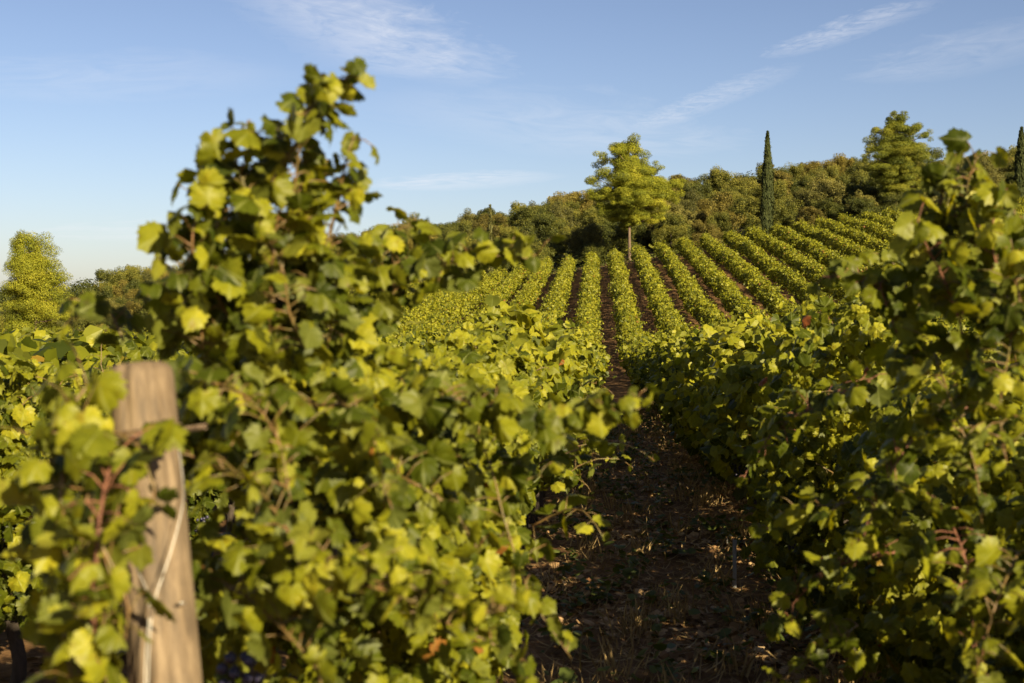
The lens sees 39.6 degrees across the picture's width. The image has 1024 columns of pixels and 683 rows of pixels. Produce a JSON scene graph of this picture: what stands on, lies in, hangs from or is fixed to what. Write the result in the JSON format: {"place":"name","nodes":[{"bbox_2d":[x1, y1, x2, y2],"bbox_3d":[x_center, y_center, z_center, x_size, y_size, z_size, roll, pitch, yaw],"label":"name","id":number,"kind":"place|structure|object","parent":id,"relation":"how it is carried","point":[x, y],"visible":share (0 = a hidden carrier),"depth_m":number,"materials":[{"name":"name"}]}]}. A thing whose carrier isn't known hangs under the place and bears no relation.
{"place":"outdoors","nodes":[
{"label":"outdoors","id":0,"kind":"place"},
{"bbox_2d":[0,205,1007,682],"bbox_3d":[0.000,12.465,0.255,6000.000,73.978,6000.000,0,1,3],"label":"ground","id":1,"kind":"structure","parent":0,"point":[618,385],"depth_m":10.21,"materials":[{"name":"brown soil"}]},
{"bbox_2d":[0,229,73,334],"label":"conifer","id":2,"kind":"object","parent":1,"relation":"on","point":[35,279],"visible":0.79,"depth_m":99.18,"materials":[{"name":"plant"}]},
{"bbox_2d":[72,318,103,329],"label":"oak tree","id":3,"kind":"object","parent":1,"relation":"on","point":[82,323],"visible":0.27,"depth_m":150.85,"materials":[{"name":"green plant"}]},
{"bbox_2d":[79,284,113,299],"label":"oak tree","id":4,"kind":"object","parent":1,"relation":"on","point":[107,291],"visible":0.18,"depth_m":190.14,"materials":[{"name":"green plant"}]},
{"bbox_2d":[99,279,129,300],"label":"shrub","id":5,"kind":"object","parent":1,"relation":"on","point":[118,291],"visible":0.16,"depth_m":198.81,"materials":[{"name":"green plant"}]},
{"bbox_2d":[101,264,141,284],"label":"oak tree","id":6,"kind":"object","parent":1,"relation":"on","point":[108,273],"visible":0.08,"depth_m":228.76,"materials":[{"name":"green plant"}]},
{"bbox_2d":[108,265,149,288],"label":"oak tree","id":7,"kind":"object","parent":1,"relation":"on","point":[131,273],"visible":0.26,"depth_m":219.43,"materials":[{"name":"green plant"}]},
{"bbox_2d":[124,300,144,328],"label":"shrub","id":8,"kind":"object","parent":1,"relation":"on","point":[132,308],"visible":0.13,"depth_m":154.65,"materials":[{"name":"green plant"}]},
{"bbox_2d":[122,279,158,297],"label":"oak tree","id":9,"kind":"object","parent":1,"relation":"on","point":[130,285],"visible":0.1,"depth_m":185.99,"materials":[{"name":"green plant"}]},
{"bbox_2d":[107,361,206,682],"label":"end post","id":10,"kind":"object","parent":1,"relation":"on","point":[172,653],"visible":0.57,"depth_m":2.01,"materials":[{"name":"brown wood"}]},
{"bbox_2d":[22,289,441,331],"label":"vine hedge","id":11,"kind":"object","parent":1,"relation":"on","point":[26,329],"visible":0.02,"depth_m":99.23,"materials":[{"name":"green plant"}]},
{"bbox_2d":[4,270,487,333],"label":"vine hedge","id":12,"kind":"object","parent":1,"relation":"on","point":[431,304],"visible":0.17,"depth_m":90.86,"materials":[{"name":"green plant"}]},
{"bbox_2d":[0,266,506,342],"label":"vine hedge","id":13,"kind":"object","parent":1,"relation":"on","point":[460,307],"visible":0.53,"depth_m":87.81,"materials":[{"name":"green plant"}]},
{"bbox_2d":[14,262,531,363],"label":"vine hedge","id":14,"kind":"object","parent":1,"relation":"on","point":[509,286],"visible":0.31,"depth_m":96.20,"materials":[{"name":"green plant"}]},
{"bbox_2d":[0,256,554,379],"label":"vine hedge","id":15,"kind":"object","parent":1,"relation":"on","point":[55,351],"visible":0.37,"depth_m":13.00,"materials":[{"name":"green plant"}]},
{"bbox_2d":[0,253,577,682],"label":"vine hedge","id":16,"kind":"object","parent":1,"relation":"on","point":[22,382],"visible":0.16,"depth_m":6.76,"materials":[{"name":"green plant"}]},
{"bbox_2d":[0,57,660,682],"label":"grapevine","id":17,"kind":"object","parent":1,"relation":"on","point":[370,491],"visible":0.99,"depth_m":2.42,"materials":[{"name":"green plant"}]},
{"bbox_2d":[0,410,888,682],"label":"fallen leaves","id":18,"kind":"object","parent":1,"relation":"on","point":[693,535],"visible":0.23,"depth_m":8.78,"materials":[{"name":"brown plant"}]},
{"bbox_2d":[0,204,903,333],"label":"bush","id":19,"kind":"object","parent":1,"relation":"on","point":[650,250],"visible":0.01,"depth_m":150.35,"materials":[{"name":"green plant"}]},
{"bbox_2d":[440,220,471,236],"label":"oak tree","id":20,"kind":"object","parent":1,"relation":"on","point":[465,226],"visible":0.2,"depth_m":204.23,"materials":[{"name":"green plant"}]},
{"bbox_2d":[455,208,478,232],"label":"olive tree","id":21,"kind":"object","parent":1,"relation":"on","point":[468,215],"visible":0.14,"depth_m":236.71,"materials":[{"name":"green plant"}]},
{"bbox_2d":[0,157,944,306],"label":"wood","id":22,"kind":"object","parent":1,"relation":"on","point":[75,289],"visible":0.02,"depth_m":251.75,"materials":[{"name":"plant"}]},
{"bbox_2d":[471,219,499,238],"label":"shrub","id":23,"kind":"object","parent":1,"relation":"on","point":[496,230],"visible":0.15,"depth_m":174.51,"materials":[{"name":"green plant"}]},
{"bbox_2d":[485,204,493,273],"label":"cypress tree","id":24,"kind":"object","parent":1,"relation":"on","point":[490,227],"visible":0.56,"depth_m":139.27,"materials":[{"name":"green plant"}]},
{"bbox_2d":[478,212,511,236],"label":"shrub","id":25,"kind":"object","parent":1,"relation":"on","point":[499,218],"visible":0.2,"depth_m":204.82,"materials":[{"name":"green plant"}]},
{"bbox_2d":[343,249,659,665],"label":"vine hedge","id":26,"kind":"object","parent":1,"relation":"on","point":[523,350],"visible":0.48,"depth_m":7.80,"materials":[{"name":"green plant"}]},
{"bbox_2d":[498,224,520,238],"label":"oak tree","id":27,"kind":"object","parent":1,"relation":"on","point":[506,234],"visible":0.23,"depth_m":185.77,"materials":[{"name":"green plant"}]},
{"bbox_2d":[505,200,541,227],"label":"oak tree","id":28,"kind":"object","parent":1,"relation":"on","point":[515,205],"visible":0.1,"depth_m":214.69,"materials":[{"name":"green plant"}]},
{"bbox_2d":[504,205,547,235],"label":"oak tree","id":29,"kind":"object","parent":1,"relation":"on","point":[527,213],"visible":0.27,"depth_m":194.21,"materials":[{"name":"green plant"}]},
{"bbox_2d":[507,235,556,269],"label":"oak tree","id":30,"kind":"object","parent":1,"relation":"on","point":[542,241],"visible":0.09,"depth_m":147.46,"materials":[{"name":"green plant"}]},
{"bbox_2d":[517,241,554,273],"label":"oak tree","id":31,"kind":"object","parent":1,"relation":"on","point":[543,253],"visible":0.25,"depth_m":142.40,"materials":[{"name":"green plant"}]},
{"bbox_2d":[519,211,565,239],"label":"oak tree","id":32,"kind":"object","parent":1,"relation":"on","point":[541,224],"visible":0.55,"depth_m":174.38,"materials":[{"name":"green plant"}]},
{"bbox_2d":[535,235,566,263],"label":"oak tree","id":33,"kind":"object","parent":1,"relation":"on","point":[558,245],"visible":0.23,"depth_m":153.07,"materials":[{"name":"green plant"}]},
{"bbox_2d":[537,213,569,237],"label":"oak tree","id":34,"kind":"object","parent":1,"relation":"on","point":[559,230],"visible":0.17,"depth_m":185.85,"materials":[{"name":"green plant"}]},
{"bbox_2d":[546,191,579,225],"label":"shrub","id":35,"kind":"object","parent":1,"relation":"on","point":[563,197],"visible":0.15,"depth_m":216.17,"materials":[{"name":"green plant"}]},
{"bbox_2d":[545,199,581,233],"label":"oak tree","id":36,"kind":"object","parent":1,"relation":"on","point":[572,204],"visible":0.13,"depth_m":206.99,"materials":[{"name":"green plant"}]},
{"bbox_2d":[546,198,581,228],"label":"olive tree","id":37,"kind":"object","parent":1,"relation":"on","point":[558,211],"visible":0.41,"depth_m":195.51,"materials":[{"name":"green plant"}]},
{"bbox_2d":[566,190,595,211],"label":"shrub","id":38,"kind":"object","parent":1,"relation":"on","point":[576,195],"visible":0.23,"depth_m":225.80,"materials":[{"name":"green plant"}]},
{"bbox_2d":[563,217,607,262],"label":"olive tree","id":39,"kind":"object","parent":1,"relation":"on","point":[590,231],"visible":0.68,"depth_m":147.60,"materials":[{"name":"green plant"}]},
{"bbox_2d":[569,207,608,233],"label":"oak tree","id":40,"kind":"object","parent":1,"relation":"on","point":[585,215],"visible":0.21,"depth_m":174.06,"materials":[{"name":"green plant"}]},
{"bbox_2d":[575,242,610,263],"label":"oak tree","id":41,"kind":"object","parent":1,"relation":"on","point":[600,249],"visible":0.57,"depth_m":143.97,"materials":[{"name":"green plant"}]},
{"bbox_2d":[598,220,636,249],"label":"oak tree","id":42,"kind":"object","parent":1,"relation":"on","point":[609,229],"visible":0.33,"depth_m":161.28,"materials":[{"name":"green plant"}]},
{"bbox_2d":[606,222,641,255],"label":"oak tree","id":43,"kind":"object","parent":1,"relation":"on","point":[619,238],"visible":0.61,"depth_m":148.21,"materials":[{"name":"green plant"}]},
{"bbox_2d":[584,132,686,260],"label":"pine tree","id":44,"kind":"object","parent":1,"relation":"on","point":[632,184],"visible":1,"depth_m":139.45,"materials":[{"name":"green plant"}]},
{"bbox_2d":[631,222,654,249],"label":"oak tree","id":45,"kind":"object","parent":1,"relation":"on","point":[641,231],"visible":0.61,"depth_m":151.06,"materials":[{"name":"green plant"}]},
{"bbox_2d":[501,241,813,682],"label":"weeds","id":46,"kind":"object","parent":1,"relation":"on","point":[567,675],"visible":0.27,"depth_m":9.87,"materials":[{"name":"brown plant"}]},
{"bbox_2d":[643,206,693,247],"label":"olive tree","id":47,"kind":"object","parent":1,"relation":"on","point":[651,226],"visible":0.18,"depth_m":150.66,"materials":[{"name":"green plant"}]},
{"bbox_2d":[646,200,691,215],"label":"olive tree","id":48,"kind":"object","parent":1,"relation":"on","point":[676,207],"visible":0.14,"depth_m":174.15,"materials":[{"name":"green plant"}]},
{"bbox_2d":[652,224,687,253],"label":"oak tree","id":49,"kind":"object","parent":1,"relation":"on","point":[662,234],"visible":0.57,"depth_m":141.24,"materials":[{"name":"green plant"}]},
{"bbox_2d":[650,210,695,246],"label":"oak tree","id":50,"kind":"object","parent":1,"relation":"on","point":[670,220],"visible":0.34,"depth_m":146.43,"materials":[{"name":"green plant"}]},
{"bbox_2d":[674,195,696,211],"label":"olive tree","id":51,"kind":"object","parent":1,"relation":"on","point":[684,203],"visible":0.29,"depth_m":185.82,"materials":[{"name":"green plant"}]},
{"bbox_2d":[651,239,728,328],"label":"vine hedge","id":52,"kind":"object","parent":1,"relation":"on","point":[697,304],"visible":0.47,"depth_m":88.90,"materials":[{"name":"green plant"}]},
{"bbox_2d":[680,188,712,207],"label":"olive tree","id":53,"kind":"object","parent":1,"relation":"on","point":[691,195],"visible":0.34,"depth_m":193.05,"materials":[{"name":"green plant"}]},
{"bbox_2d":[679,178,717,204],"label":"oak tree","id":54,"kind":"object","parent":1,"relation":"on","point":[695,186],"visible":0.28,"depth_m":205.34,"materials":[{"name":"green plant"}]},
{"bbox_2d":[683,201,722,222],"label":"olive tree","id":55,"kind":"object","parent":1,"relation":"on","point":[691,216],"visible":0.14,"depth_m":163.84,"materials":[{"name":"green plant"}]},
{"bbox_2d":[690,219,723,247],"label":"shrub","id":56,"kind":"object","parent":1,"relation":"on","point":[698,225],"visible":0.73,"depth_m":142.22,"materials":[{"name":"green plant"}]},
{"bbox_2d":[689,191,746,238],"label":"shrub","id":57,"kind":"object","parent":1,"relation":"on","point":[703,206],"visible":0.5,"depth_m":151.14,"materials":[{"name":"green plant"}]},
{"bbox_2d":[700,164,736,201],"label":"oak tree","id":58,"kind":"object","parent":1,"relation":"on","point":[716,176],"visible":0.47,"depth_m":214.10,"materials":[{"name":"green plant"}]},
{"bbox_2d":[704,210,736,241],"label":"oak tree","id":59,"kind":"object","parent":1,"relation":"on","point":[722,222],"visible":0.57,"depth_m":145.08,"materials":[{"name":"green plant"}]},
{"bbox_2d":[727,535,736,587],"bbox_3d":[1.449,1.460,9.389,0.061,0.374,0.032,0,1,-22],"label":"metal stake","id":60,"kind":"object","parent":1,"relation":"on","point":[734,561],"visible":1,"depth_m":9.39,"materials":[{"name":"metal"}]},
{"bbox_2d":[717,185,748,212],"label":"oak tree","id":61,"kind":"object","parent":1,"relation":"on","point":[741,190],"visible":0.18,"depth_m":182.50,"materials":[{"name":"green plant"}]},
{"bbox_2d":[674,236,800,329],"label":"vine hedge","id":62,"kind":"object","parent":1,"relation":"on","point":[722,286],"visible":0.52,"depth_m":90.40,"materials":[{"name":"green plant"}]},
{"bbox_2d":[720,177,758,198],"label":"oak tree","id":63,"kind":"object","parent":1,"relation":"on","point":[748,183],"visible":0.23,"depth_m":194.48,"materials":[{"name":"green plant"}]},
{"bbox_2d":[725,190,754,212],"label":"oak tree","id":64,"kind":"object","parent":1,"relation":"on","point":[736,196],"visible":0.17,"depth_m":172.96,"materials":[{"name":"green plant"}]},
{"bbox_2d":[733,196,759,220],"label":"oak tree","id":65,"kind":"object","parent":1,"relation":"on","point":[738,204],"visible":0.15,"depth_m":163.48,"materials":[{"name":"green plant"}]},
{"bbox_2d":[735,195,777,228],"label":"oak tree","id":66,"kind":"object","parent":1,"relation":"on","point":[751,215],"visible":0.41,"depth_m":153.05,"materials":[{"name":"green plant"}]},
{"bbox_2d":[699,232,835,327],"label":"vine hedge","id":67,"kind":"object","parent":1,"relation":"on","point":[767,294],"visible":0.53,"depth_m":93.31,"materials":[{"name":"green plant"}]},
{"bbox_2d":[760,130,775,234],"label":"cypress tree","id":68,"kind":"object","parent":1,"relation":"on","point":[767,201],"visible":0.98,"depth_m":140.55,"materials":[{"name":"plant"}]},
{"bbox_2d":[750,180,787,217],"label":"oak tree","id":69,"kind":"object","parent":1,"relation":"on","point":[758,190],"visible":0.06,"depth_m":173.30,"materials":[{"name":"green plant"}]},
{"bbox_2d":[754,165,797,191],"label":"oak tree","id":70,"kind":"object","parent":1,"relation":"on","point":[759,175],"visible":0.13,"depth_m":213.99,"materials":[{"name":"green plant"}]},
{"bbox_2d":[756,198,804,228],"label":"oak tree","id":71,"kind":"object","parent":1,"relation":"on","point":[784,215],"visible":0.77,"depth_m":145.42,"materials":[{"name":"green plant"}]},
{"bbox_2d":[722,229,841,324],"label":"vine hedge","id":72,"kind":"object","parent":1,"relation":"on","point":[790,280],"visible":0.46,"depth_m":97.59,"materials":[{"name":"green plant"}]},
{"bbox_2d":[773,170,792,179],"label":"shrub","id":73,"kind":"object","parent":1,"relation":"on","point":[781,175],"visible":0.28,"depth_m":203.46,"materials":[{"name":"green plant"}]},
{"bbox_2d":[773,179,794,204],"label":"oak tree","id":74,"kind":"object","parent":1,"relation":"on","point":[780,190],"visible":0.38,"depth_m":163.78,"materials":[{"name":"green plant"}]},
{"bbox_2d":[784,162,805,180],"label":"oak tree","id":75,"kind":"object","parent":1,"relation":"on","point":[797,170],"visible":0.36,"depth_m":223.51,"materials":[{"name":"green plant"}]},
{"bbox_2d":[787,175,810,193],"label":"oak tree","id":76,"kind":"object","parent":1,"relation":"on","point":[796,186],"visible":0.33,"depth_m":192.42,"materials":[{"name":"green plant"}]},
{"bbox_2d":[743,225,861,304],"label":"vine hedge","id":77,"kind":"object","parent":1,"relation":"on","point":[794,259],"visible":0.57,"depth_m":103.29,"materials":[{"name":"green plant"}]},
{"bbox_2d":[795,206,826,226],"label":"shrub","id":78,"kind":"object","parent":1,"relation":"on","point":[812,210],"visible":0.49,"depth_m":141.42,"materials":[{"name":"green plant"}]},
{"bbox_2d":[604,246,1023,682],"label":"vine hedge","id":79,"kind":"object","parent":1,"relation":"on","point":[718,386],"visible":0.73,"depth_m":7.98,"materials":[{"name":"green plant"}]},
{"bbox_2d":[785,181,842,220],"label":"olive tree","id":80,"kind":"object","parent":1,"relation":"on","point":[822,192],"visible":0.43,"depth_m":151.04,"materials":[{"name":"green plant"}]},
{"bbox_2d":[626,242,1002,375],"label":"vine hedge","id":81,"kind":"object","parent":1,"relation":"on","point":[664,311],"visible":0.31,"depth_m":84.22,"materials":[{"name":"green plant"}]},
{"bbox_2d":[800,160,843,181],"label":"shrub","id":82,"kind":"object","parent":1,"relation":"on","point":[810,166],"visible":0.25,"depth_m":215.02,"materials":[{"name":"green plant"}]},
{"bbox_2d":[806,164,840,179],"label":"oak tree","id":83,"kind":"object","parent":1,"relation":"on","point":[833,171],"visible":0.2,"depth_m":202.50,"materials":[{"name":"green plant"}]},
{"bbox_2d":[806,171,845,205],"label":"olive tree","id":84,"kind":"object","parent":1,"relation":"on","point":[821,180],"visible":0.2,"depth_m":162.95,"materials":[{"name":"green plant"}]},
{"bbox_2d":[808,197,845,220],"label":"oak tree","id":85,"kind":"object","parent":1,"relation":"on","point":[831,209],"visible":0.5,"depth_m":144.75,"materials":[{"name":"green plant"}]},
{"bbox_2d":[833,152,854,175],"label":"shrub","id":86,"kind":"object","parent":1,"relation":"on","point":[842,162],"visible":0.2,"depth_m":224.29,"materials":[{"name":"green plant"}]},
{"bbox_2d":[835,169,868,192],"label":"oak tree","id":87,"kind":"object","parent":1,"relation":"on","point":[860,177],"visible":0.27,"depth_m":170.87,"materials":[{"name":"green plant"}]},
{"bbox_2d":[814,215,903,266],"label":"vine hedge","id":88,"kind":"object","parent":1,"relation":"on","point":[864,239],"visible":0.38,"depth_m":114.48,"materials":[{"name":"green plant"}]},
{"bbox_2d":[835,180,887,213],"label":"oak tree","id":89,"kind":"object","parent":1,"relation":"on","point":[850,189],"visible":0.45,"depth_m":150.46,"materials":[{"name":"green plant"}]},
{"bbox_2d":[844,190,878,214],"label":"olive tree","id":90,"kind":"object","parent":1,"relation":"on","point":[869,197],"visible":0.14,"depth_m":145.72,"materials":[{"name":"green plant"}]},
{"bbox_2d":[841,196,886,219],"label":"oak tree","id":91,"kind":"object","parent":1,"relation":"on","point":[857,206],"visible":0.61,"depth_m":140.63,"materials":[{"name":"green plant"}]},
{"bbox_2d":[764,221,968,321],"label":"vine hedge","id":92,"kind":"object","parent":1,"relation":"on","point":[816,250],"visible":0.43,"depth_m":109.86,"materials":[{"name":"green plant"}]},
{"bbox_2d":[835,212,897,241],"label":"vine hedge","id":93,"kind":"object","parent":1,"relation":"on","point":[868,226],"visible":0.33,"depth_m":119.41,"materials":[{"name":"green plant"}]},
{"bbox_2d":[852,158,888,178],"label":"oak tree","id":94,"kind":"object","parent":1,"relation":"on","point":[858,166],"visible":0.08,"depth_m":190.74,"materials":[{"name":"green plant"}]},
{"bbox_2d":[732,127,1023,682],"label":"grapevine","id":95,"kind":"object","parent":1,"relation":"on","point":[973,268],"visible":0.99,"depth_m":3.22,"materials":[{"name":"green plant"}]},
{"bbox_2d":[791,218,978,319],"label":"vine hedge","id":96,"kind":"object","parent":1,"relation":"on","point":[828,238],"visible":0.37,"depth_m":112.15,"materials":[{"name":"green plant"}]},
{"bbox_2d":[879,190,907,215],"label":"oak tree","id":97,"kind":"object","parent":1,"relation":"on","point":[889,198],"visible":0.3,"depth_m":140.67,"materials":[{"name":"green plant"}]},
{"bbox_2d":[861,110,935,204],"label":"pine tree","id":98,"kind":"object","parent":1,"relation":"on","point":[901,151],"visible":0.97,"depth_m":144.62,"materials":[{"name":"green plant"}]},
{"bbox_2d":[881,207,958,238],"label":"vine hedge","id":99,"kind":"object","parent":1,"relation":"on","point":[895,214],"visible":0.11,"depth_m":130.15,"materials":[{"name":"green plant"}]},
{"bbox_2d":[921,147,944,163],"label":"oak tree","id":100,"kind":"object","parent":1,"relation":"on","point":[937,153],"visible":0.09,"depth_m":221.69,"materials":[{"name":"green plant"}]},
{"bbox_2d":[859,208,1018,275],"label":"vine hedge","id":101,"kind":"object","parent":1,"relation":"on","point":[884,220],"visible":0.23,"depth_m":126.58,"materials":[{"name":"green plant"}]},
{"bbox_2d":[977,160,1011,175],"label":"olive tree","id":102,"kind":"object","parent":1,"relation":"on","point":[987,168],"visible":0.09,"depth_m":172.30,"materials":[{"name":"green plant"}]},
{"bbox_2d":[988,168,1006,187],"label":"olive tree","id":103,"kind":"object","parent":1,"relation":"on","point":[996,177],"visible":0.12,"depth_m":150.48,"materials":[{"name":"green plant"}]},
{"bbox_2d":[1013,126,1023,198],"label":"cypress tree","id":104,"kind":"object","parent":1,"relation":"on","point":[1018,178],"visible":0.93,"depth_m":145.50,"materials":[{"name":"plant"}]},
{"bbox_2d":[0,0,1023,290],"label":"sky","id":105,"kind":"structure","parent":0,"point":[475,105],"materials":[{"name":"blue"}]},
{"bbox_2d":[496,406,889,682],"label":"dry grass","id":106,"kind":"structure","parent":0,"point":[637,631],"depth_m":9.17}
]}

